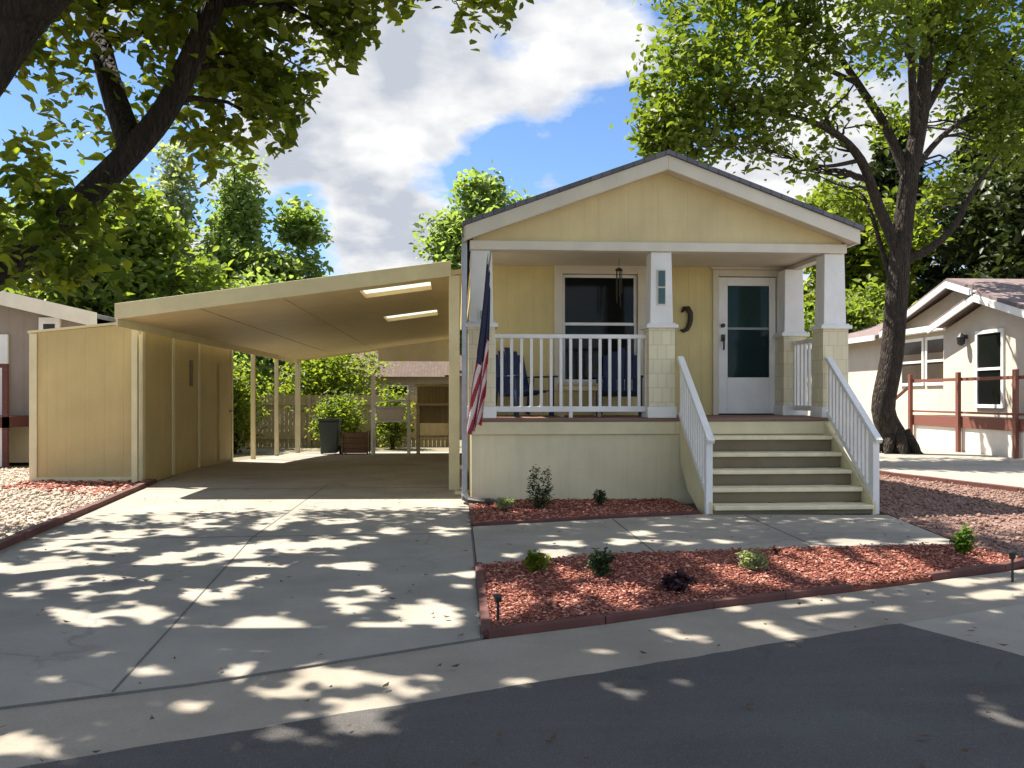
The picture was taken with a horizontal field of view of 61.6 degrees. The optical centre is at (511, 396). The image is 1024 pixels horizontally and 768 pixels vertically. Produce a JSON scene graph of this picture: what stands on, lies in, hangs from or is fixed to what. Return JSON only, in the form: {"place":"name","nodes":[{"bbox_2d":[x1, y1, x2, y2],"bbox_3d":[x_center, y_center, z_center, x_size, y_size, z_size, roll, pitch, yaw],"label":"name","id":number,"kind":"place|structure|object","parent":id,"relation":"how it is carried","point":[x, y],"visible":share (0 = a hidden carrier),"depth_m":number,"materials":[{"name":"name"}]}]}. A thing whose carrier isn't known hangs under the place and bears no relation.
{"place":"outdoors","nodes":[
{"label":"outdoors","id":0,"kind":"place"},
{"bbox_2d":[0,467,123,538],"bbox_3d":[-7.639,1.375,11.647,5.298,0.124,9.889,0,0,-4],"label":"gravel","id":1,"kind":"structure","parent":0,"point":[40,505],"depth_m":11.20,"materials":[{"name":"beige gravel"}]},
{"bbox_2d":[1,478,156,494],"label":"mulch","id":2,"kind":"object","parent":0,"point":[50,484],"visible":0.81,"depth_m":13.14,"materials":[{"name":"gravel"}]},
{"bbox_2d":[0,452,482,709],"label":"driveway","id":3,"kind":"structure","parent":0,"point":[128,634],"depth_m":6.53,"materials":[{"name":"concrete"}]},
{"bbox_2d":[115,261,461,489],"bbox_3d":[-3.810,-0.120,19.694,5.235,3.792,14.290,0,0,-4],"label":"carport","id":4,"kind":"object","parent":3,"relation":"on","point":[296,322],"visible":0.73,"depth_m":14.61,"materials":[{"name":"beige metal"}]},
{"bbox_2d":[317,418,341,453],"bbox_3d":[-5.318,1.167,25.119,0.620,1.049,0.749,0,0,-4],"label":"trash bin","id":5,"kind":"object","parent":3,"relation":"on","point":[329,430],"visible":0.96,"depth_m":24.83,"materials":[{"name":"grey plastic"}]},
{"bbox_2d":[342,430,370,453],"bbox_3d":[-4.560,1.342,25.162,0.760,0.700,0.680,0,0,-4],"label":"planter box","id":6,"kind":"object","parent":3,"relation":"on","point":[356,442],"visible":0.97,"depth_m":24.86,"materials":[{"name":"brown wood"}]},
{"bbox_2d":[371,375,410,454],"bbox_3d":[-3.524,0.534,25.027,1.090,2.300,0.700,0,0,-4],"label":"storage rack","id":7,"kind":"object","parent":3,"relation":"on","point":[373,420],"visible":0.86,"depth_m":24.73,"materials":[{"name":"white paint"}]},
{"bbox_2d":[374,406,405,420],"bbox_3d":[-3.538,0.479,25.001,0.880,0.410,0.610,0,0,-4],"label":"storage bin","id":8,"kind":"object","parent":7,"relation":"on","point":[389,412],"visible":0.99,"depth_m":24.75,"materials":[{"name":"beige plastic"}]},
{"bbox_2d":[415,384,448,453],"bbox_3d":[-2.249,0.654,25.233,1.200,2.060,0.750,0,0,-4],"label":"workbench","id":9,"kind":"object","parent":3,"relation":"on","point":[432,404],"visible":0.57,"depth_m":25.55,"materials":[{"name":"brown wood"}]},
{"bbox_2d":[0,491,1013,767],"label":"leaf litter","id":10,"kind":"object","parent":3,"relation":"on","point":[558,597],"visible":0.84,"depth_m":4.92,"materials":[{"name":"plant"}]},
{"bbox_2d":[0,413,1023,639],"bbox_3d":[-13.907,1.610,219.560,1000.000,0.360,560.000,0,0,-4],"label":"ground","id":11,"kind":"structure","parent":0,"point":[260,453],"depth_m":28.11,"materials":[{"name":"grey concrete"}]},
{"bbox_2d":[0,364,28,466],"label":"deck","id":12,"kind":"structure","parent":11,"relation":"on","point":[7,421],"depth_m":17.10,"materials":[{"name":"brown wood"}]},
{"bbox_2d":[0,197,33,291],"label":"tree","id":13,"kind":"object","parent":11,"relation":"on","point":[9,218],"depth_m":34.22,"materials":[{"name":"green plant"}]},
{"bbox_2d":[0,291,115,462],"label":"house","id":14,"kind":"structure","parent":11,"relation":"on","point":[21,316],"depth_m":18.64,"materials":[{"name":"beige"}]},
{"bbox_2d":[0,479,155,549],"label":"garden edging","id":15,"kind":"object","parent":11,"relation":"on","point":[19,536],"visible":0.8,"depth_m":9.55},
{"bbox_2d":[2,174,238,323],"bbox_3d":[-14.495,-3.076,30.279,9.911,9.973,7.670,0,0,-4],"label":"tree","id":16,"kind":"object","parent":11,"relation":"on","point":[152,240],"visible":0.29,"depth_m":29.47,"materials":[{"name":"green plant"}]},
{"bbox_2d":[27,322,232,481],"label":"storage shed","id":17,"kind":"structure","parent":11,"relation":"on","point":[79,402],"depth_m":13.93,"materials":[{"name":"wood"}]},
{"bbox_2d":[218,364,232,460],"bbox_3d":[-6.266,0.340,18.847,0.114,2.080,0.910,0,0,-4],"label":"door","id":18,"kind":"structure","parent":17,"relation":"in","point":[224,371],"depth_m":18.78,"materials":[{"name":"wood"}]},
{"bbox_2d":[141,126,208,259],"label":"tree","id":19,"kind":"object","parent":11,"relation":"on","point":[174,177],"visible":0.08,"depth_m":42.01,"materials":[{"name":"green plant"}]},
{"bbox_2d":[164,253,236,292],"bbox_3d":[-14.835,-2.302,38.852,6.211,8.425,5.315,0,0,-4],"label":"tree","id":20,"kind":"object","parent":11,"relation":"on","point":[230,281],"visible":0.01,"depth_m":38.72,"materials":[{"name":"green plant"}]},
{"bbox_2d":[192,125,276,359],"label":"tree","id":21,"kind":"object","parent":11,"relation":"on","point":[237,225],"visible":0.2,"depth_m":42.76,"materials":[{"name":"green plant"}]},
{"bbox_2d":[233,357,271,453],"bbox_3d":[-8.727,0.173,26.914,2.351,3.336,2.806,0,0,-4],"label":"shrub","id":22,"kind":"object","parent":11,"relation":"on","point":[241,396],"visible":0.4,"depth_m":26.82,"materials":[{"name":"green plant"}]},
{"bbox_2d":[0,0,533,301],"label":"tree","id":23,"kind":"object","parent":11,"relation":"on","point":[208,40],"visible":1,"depth_m":8.08,"materials":[{"name":"green plant"}]},
{"bbox_2d":[194,266,344,436],"bbox_3d":[-11.415,-1.880,37.558,7.338,7.588,6.652,0,0,38],"label":"tree","id":24,"kind":"object","parent":11,"relation":"on","point":[262,365],"visible":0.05,"depth_m":35.53,"materials":[{"name":"green plant"}]},
{"bbox_2d":[219,192,335,363],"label":"tree","id":25,"kind":"object","parent":11,"relation":"on","point":[301,229],"visible":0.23,"depth_m":42.58,"materials":[{"name":"green plant"}]},
{"bbox_2d":[264,351,402,441],"bbox_3d":[-6.943,-0.457,32.626,5.412,4.966,5.518,0,0,-4],"label":"tree","id":26,"kind":"object","parent":11,"relation":"on","point":[333,373],"visible":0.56,"depth_m":31.70,"materials":[{"name":"green plant"}]},
{"bbox_2d":[304,387,367,444],"bbox_3d":[-6.033,0.786,29.516,2.250,2.270,2.293,0,0,-4],"label":"shrub","id":27,"kind":"object","parent":11,"relation":"on","point":[336,407],"visible":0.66,"depth_m":29.18,"materials":[{"name":"green plant"}]},
{"bbox_2d":[238,394,448,446],"bbox_3d":[-7.195,0.875,30.536,10.500,1.950,0.180,0,0,-4],"label":"wood fence","id":28,"kind":"object","parent":11,"relation":"on","point":[308,401],"visible":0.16,"depth_m":30.59,"materials":[{"name":"beige wood"}]},
{"bbox_2d":[369,381,415,448],"bbox_3d":[-4.077,0.852,29.426,1.752,2.804,2.241,0,0,-4],"label":"shrub","id":29,"kind":"object","parent":11,"relation":"on","point":[394,433],"visible":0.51,"depth_m":29.29,"materials":[{"name":"green plant"}]},
{"bbox_2d":[350,351,461,437],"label":"house","id":30,"kind":"structure","parent":11,"relation":"on","point":[408,375],"depth_m":36.86,"materials":[{"name":"beige"}]},
{"bbox_2d":[387,385,407,405],"bbox_3d":[-4.882,0.050,36.734,0.900,1.100,0.058,0,0,-4],"label":"window","id":31,"kind":"structure","parent":30,"relation":"in","point":[397,389],"depth_m":36.71,"materials":[{"name":"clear glass"}]},
{"bbox_2d":[409,159,533,373],"bbox_3d":[-1.038,-3.984,35.700,6.478,11.783,5.163,0,0,-4],"label":"tree","id":32,"kind":"object","parent":11,"relation":"on","point":[446,244],"visible":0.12,"depth_m":35.36,"materials":[{"name":"green plant"}]},
{"bbox_2d":[0,569,1023,767],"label":"gutter","id":33,"kind":"object","parent":11,"relation":"on","point":[33,735],"visible":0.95,"depth_m":4.40,"materials":[{"name":"concrete"}]},
{"bbox_2d":[1008,550,1016,581],"bbox_3d":[3.773,1.280,6.475,0.068,0.240,0.068,0,0,-4],"label":"garden light","id":34,"kind":"object","parent":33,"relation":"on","point":[1012,555],"visible":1,"depth_m":6.47,"materials":[{"name":"black plastic"}]},
{"bbox_2d":[524,464,554,508],"bbox_3d":[0.331,1.126,10.453,0.388,0.616,0.395,0,0,-4],"label":"shrub","id":35,"kind":"object","parent":11,"relation":"on","point":[537,498],"visible":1,"depth_m":10.45,"materials":[{"name":"green plant"}]},
{"bbox_2d":[469,497,700,526],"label":"mulch","id":36,"kind":"object","parent":11,"relation":"on","point":[583,507],"visible":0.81,"depth_m":10.42,"materials":[{"name":"red wood"}]},
{"bbox_2d":[462,493,506,504],"bbox_3d":[-0.378,1.318,10.972,0.658,0.134,0.230,0,0,24],"label":"drain pipe","id":37,"kind":"object","parent":36,"relation":"on","point":[467,499],"visible":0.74,"depth_m":10.88,"materials":[{"name":"white plastic"}]},
{"bbox_2d":[496,496,516,511],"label":"shrub","id":38,"kind":"object","parent":36,"relation":"on","point":[502,502],"visible":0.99,"depth_m":10.21,"materials":[{"name":"green plant"}]},
{"bbox_2d":[469,503,697,527],"bbox_3d":[0.834,1.380,10.270,2.685,0.063,2.003,0,0,-4],"label":"garden edging","id":39,"kind":"object","parent":36,"relation":"on","point":[490,523],"visible":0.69,"depth_m":9.68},
{"bbox_2d":[592,489,606,504],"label":"shrub","id":40,"kind":"object","parent":36,"relation":"on","point":[600,498],"visible":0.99,"depth_m":10.82,"materials":[{"name":"green plant"}]},
{"bbox_2d":[460,150,882,514],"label":"house","id":41,"kind":"structure","parent":11,"relation":"on","point":[742,376],"depth_m":11.48,"materials":[{"name":"yellow"}]},
{"bbox_2d":[466,251,491,434],"bbox_3d":[-0.432,-0.687,11.064,0.328,2.337,0.462,0,0,-4],"label":"flag","id":42,"kind":"object","parent":41,"relation":"attached to","point":[477,400],"visible":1,"depth_m":10.98,"materials":[{"name":"fabric"}]},
{"bbox_2d":[496,347,557,416],"bbox_3d":[0.141,-0.230,12.562,0.740,1.020,0.823,0,0,-32],"label":"porch chair","id":43,"kind":"object","parent":41,"relation":"on","point":[516,379],"visible":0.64,"depth_m":12.72,"materials":[{"name":"blue plastic"}]},
{"bbox_2d":[557,384,600,416],"bbox_3d":[0.951,0.048,12.192,0.580,0.465,0.415,0,0,-4],"label":"side table","id":44,"kind":"object","parent":41,"relation":"on","point":[575,387],"visible":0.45,"depth_m":12.01,"materials":[{"name":"brown wood"}]},
{"bbox_2d":[554,266,645,390],"bbox_3d":[1.349,-1.065,13.192,1.420,1.950,0.130,0,0,-4],"label":"window","id":45,"kind":"structure","parent":41,"relation":"in","point":[583,304],"depth_m":13.21,"materials":[{"name":"white paint"}]},
{"bbox_2d":[592,348,642,415],"bbox_3d":[1.591,-0.230,12.656,0.740,1.020,0.823,0,0,10],"label":"porch chair","id":46,"kind":"object","parent":41,"relation":"on","point":[614,382],"visible":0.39,"depth_m":12.92,"materials":[{"name":"blue plastic"}]},
{"bbox_2d":[615,268,622,306],"bbox_3d":[1.548,-1.650,12.423,0.110,0.700,0.110,0,0,-4],"label":"wind chime","id":47,"kind":"object","parent":41,"relation":"hanging from","point":[617,270],"visible":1,"depth_m":12.40,"materials":[{"name":"black metal"}]},
{"bbox_2d":[657,269,665,304],"bbox_3d":[1.995,-1.460,11.451,0.120,0.480,0.035,0,0,-4],"label":"number plaque","id":48,"kind":"object","parent":41,"relation":"attached to","point":[661,286],"visible":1,"depth_m":11.44,"materials":[{"name":"teal tile"}]},
{"bbox_2d":[680,306,692,332],"bbox_3d":[2.686,-1.190,13.196,0.200,0.412,0.090,0,0,-4],"label":"wall ornament","id":49,"kind":"object","parent":41,"relation":"attached to","point":[690,316],"depth_m":13.17,"materials":[{"name":"brown metal"}]},
{"bbox_2d":[719,277,775,413],"bbox_3d":[3.648,-0.795,13.285,0.900,2.110,0.134,0,0,-4],"label":"door","id":50,"kind":"structure","parent":41,"relation":"in","point":[747,305],"depth_m":13.32,"materials":[{"name":"white paint"}]},
{"bbox_2d":[479,542,1022,626],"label":"mulch","id":51,"kind":"object","parent":11,"relation":"on","point":[930,553],"visible":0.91,"depth_m":6.60,"materials":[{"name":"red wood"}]},
{"bbox_2d":[493,594,502,620],"bbox_3d":[-0.086,1.305,5.261,0.068,0.190,0.068,0,0,-4],"label":"garden light","id":52,"kind":"object","parent":51,"relation":"on","point":[497,598],"visible":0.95,"depth_m":5.25,"materials":[{"name":"black plastic"}]},
{"bbox_2d":[523,549,550,574],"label":"shrub","id":53,"kind":"object","parent":51,"relation":"on","point":[536,561],"visible":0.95,"depth_m":6.65,"materials":[{"name":"green plant"}]},
{"bbox_2d":[585,543,616,576],"bbox_3d":[0.683,1.264,6.598,0.242,0.277,0.247,0,0,-4],"label":"shrub","id":54,"kind":"object","parent":51,"relation":"on","point":[600,561],"visible":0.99,"depth_m":6.55,"materials":[{"name":"green plant"}]},
{"bbox_2d":[475,562,851,638],"bbox_3d":[1.101,1.380,6.084,2.686,0.062,2.072,0,0,-4],"label":"garden edging","id":55,"kind":"object","parent":51,"relation":"on","point":[488,631],"visible":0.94,"depth_m":5.50,"materials":[{"name":"brown concrete"}]},
{"bbox_2d":[659,568,697,594],"bbox_3d":[1.168,1.305,6.069,0.276,0.196,0.258,0,0,-4],"label":"shrub","id":56,"kind":"object","parent":51,"relation":"on","point":[679,581],"visible":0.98,"depth_m":6.03,"materials":[{"name":"purple plant"}]},
{"bbox_2d":[734,546,769,570],"bbox_3d":[1.891,1.297,6.760,0.263,0.213,0.292,0,0,-4],"label":"shrub","id":57,"kind":"object","parent":51,"relation":"on","point":[749,560],"visible":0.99,"depth_m":6.72,"materials":[{"name":"green plant"}]},
{"bbox_2d":[772,545,780,554],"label":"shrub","id":58,"kind":"object","parent":51,"relation":"on","point":[774,549],"visible":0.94,"depth_m":7.39,"materials":[{"name":"green plant"}]},
{"bbox_2d":[948,521,977,554],"bbox_3d":[3.933,1.244,7.478,0.208,0.316,0.208,0,0,-4],"label":"shrub","id":59,"kind":"object","parent":51,"relation":"on","point":[961,541],"visible":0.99,"depth_m":7.45,"materials":[{"name":"green plant"}]},
{"bbox_2d":[926,557,1023,580],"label":"garden edging","id":60,"kind":"object","parent":51,"relation":"on","point":[969,571],"visible":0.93,"depth_m":6.77,"materials":[{"name":"brown concrete"}]},
{"bbox_2d":[804,274,915,338],"bbox_3d":[13.351,-1.535,33.860,4.831,6.893,6.475,0,0,17],"label":"tree","id":61,"kind":"object","parent":11,"relation":"on","point":[865,309],"visible":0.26,"depth_m":32.35,"materials":[{"name":"green plant"}]},
{"bbox_2d":[791,181,953,337],"bbox_3d":[14.746,-3.776,37.853,7.245,11.368,8.913,0,0,-4],"label":"tree","id":62,"kind":"object","parent":11,"relation":"on","point":[862,259],"visible":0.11,"depth_m":35.91,"materials":[{"name":"green plant"}]},
{"bbox_2d":[858,114,955,306],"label":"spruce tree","id":63,"kind":"object","parent":11,"relation":"on","point":[884,169],"visible":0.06,"depth_m":43.52,"materials":[{"name":"green plant"}]},
{"bbox_2d":[854,466,1023,491],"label":"garden edging","id":64,"kind":"object","parent":11,"relation":"on","point":[970,483],"visible":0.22,"depth_m":13.58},
{"bbox_2d":[915,97,1023,278],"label":"tree","id":65,"kind":"object","parent":11,"relation":"on","point":[997,213],"visible":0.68,"depth_m":34.26,"materials":[{"name":"green plant"}]},
{"bbox_2d":[926,46,1023,281],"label":"spruce tree","id":66,"kind":"object","parent":11,"relation":"on","point":[956,265],"visible":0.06,"depth_m":43.32,"materials":[{"name":"green plant"}]},
{"bbox_2d":[0,0,1023,317],"label":"sky","id":67,"kind":"structure","parent":0,"point":[384,146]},
{"bbox_2d":[18,623,1023,767],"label":"road","id":68,"kind":"structure","parent":0,"point":[839,700],"depth_m":3.68,"materials":[{"name":"grey asphalt"}]},
{"bbox_2d":[473,514,949,564],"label":"walkway","id":69,"kind":"structure","parent":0,"point":[699,532],"depth_m":8.62,"materials":[{"name":"concrete"}]},
{"bbox_2d":[844,448,1023,487],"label":"neighbor driveway","id":70,"kind":"structure","parent":0,"point":[991,469],"depth_m":17.13,"materials":[{"name":"concrete"}]},
{"bbox_2d":[609,0,1023,454],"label":"tree","id":71,"kind":"object","parent":70,"relation":"on","point":[671,119],"visible":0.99,"depth_m":20.58,"materials":[{"name":"green plant"}]},
{"bbox_2d":[808,278,1023,434],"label":"house","id":72,"kind":"structure","parent":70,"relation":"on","point":[966,327],"depth_m":22.82,"materials":[{"name":"beige"}]},
{"bbox_2d":[900,338,924,385],"bbox_3d":[11.929,-1.020,25.609,0.048,1.400,1.305,0,0,-4],"label":"window","id":73,"kind":"structure","parent":72,"relation":"in","point":[914,350],"depth_m":25.48,"materials":[{"name":"white paint"}]},
{"bbox_2d":[925,335,942,385],"bbox_3d":[12.016,-1.020,24.230,0.048,1.400,1.262,0,0,-4],"label":"window","id":74,"kind":"structure","parent":72,"relation":"in","point":[934,344],"depth_m":24.42,"materials":[{"name":"white paint"}]},
{"bbox_2d":[975,328,1004,407],"bbox_3d":[11.805,-0.690,21.241,0.048,1.940,1.124,0,0,-4],"label":"window","id":75,"kind":"structure","parent":72,"relation":"in","point":[989,344],"depth_m":21.20,"materials":[{"name":"white paint"}]},
{"bbox_2d":[896,369,1023,458],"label":"deck","id":76,"kind":"structure","parent":70,"relation":"on","point":[1001,437],"depth_m":21.30,"materials":[{"name":"brown wood"}]},
{"bbox_2d":[879,474,1023,557],"bbox_3d":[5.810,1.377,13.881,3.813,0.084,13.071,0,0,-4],"label":"gravel","id":77,"kind":"structure","parent":0,"point":[948,500],"depth_m":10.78,"materials":[{"name":"brown gravel"}]},
{"bbox_2d":[902,604,1023,655],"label":"pavement","id":78,"kind":"structure","parent":0,"point":[1000,625],"depth_m":5.23,"materials":[{"name":"concrete"}]}
]}

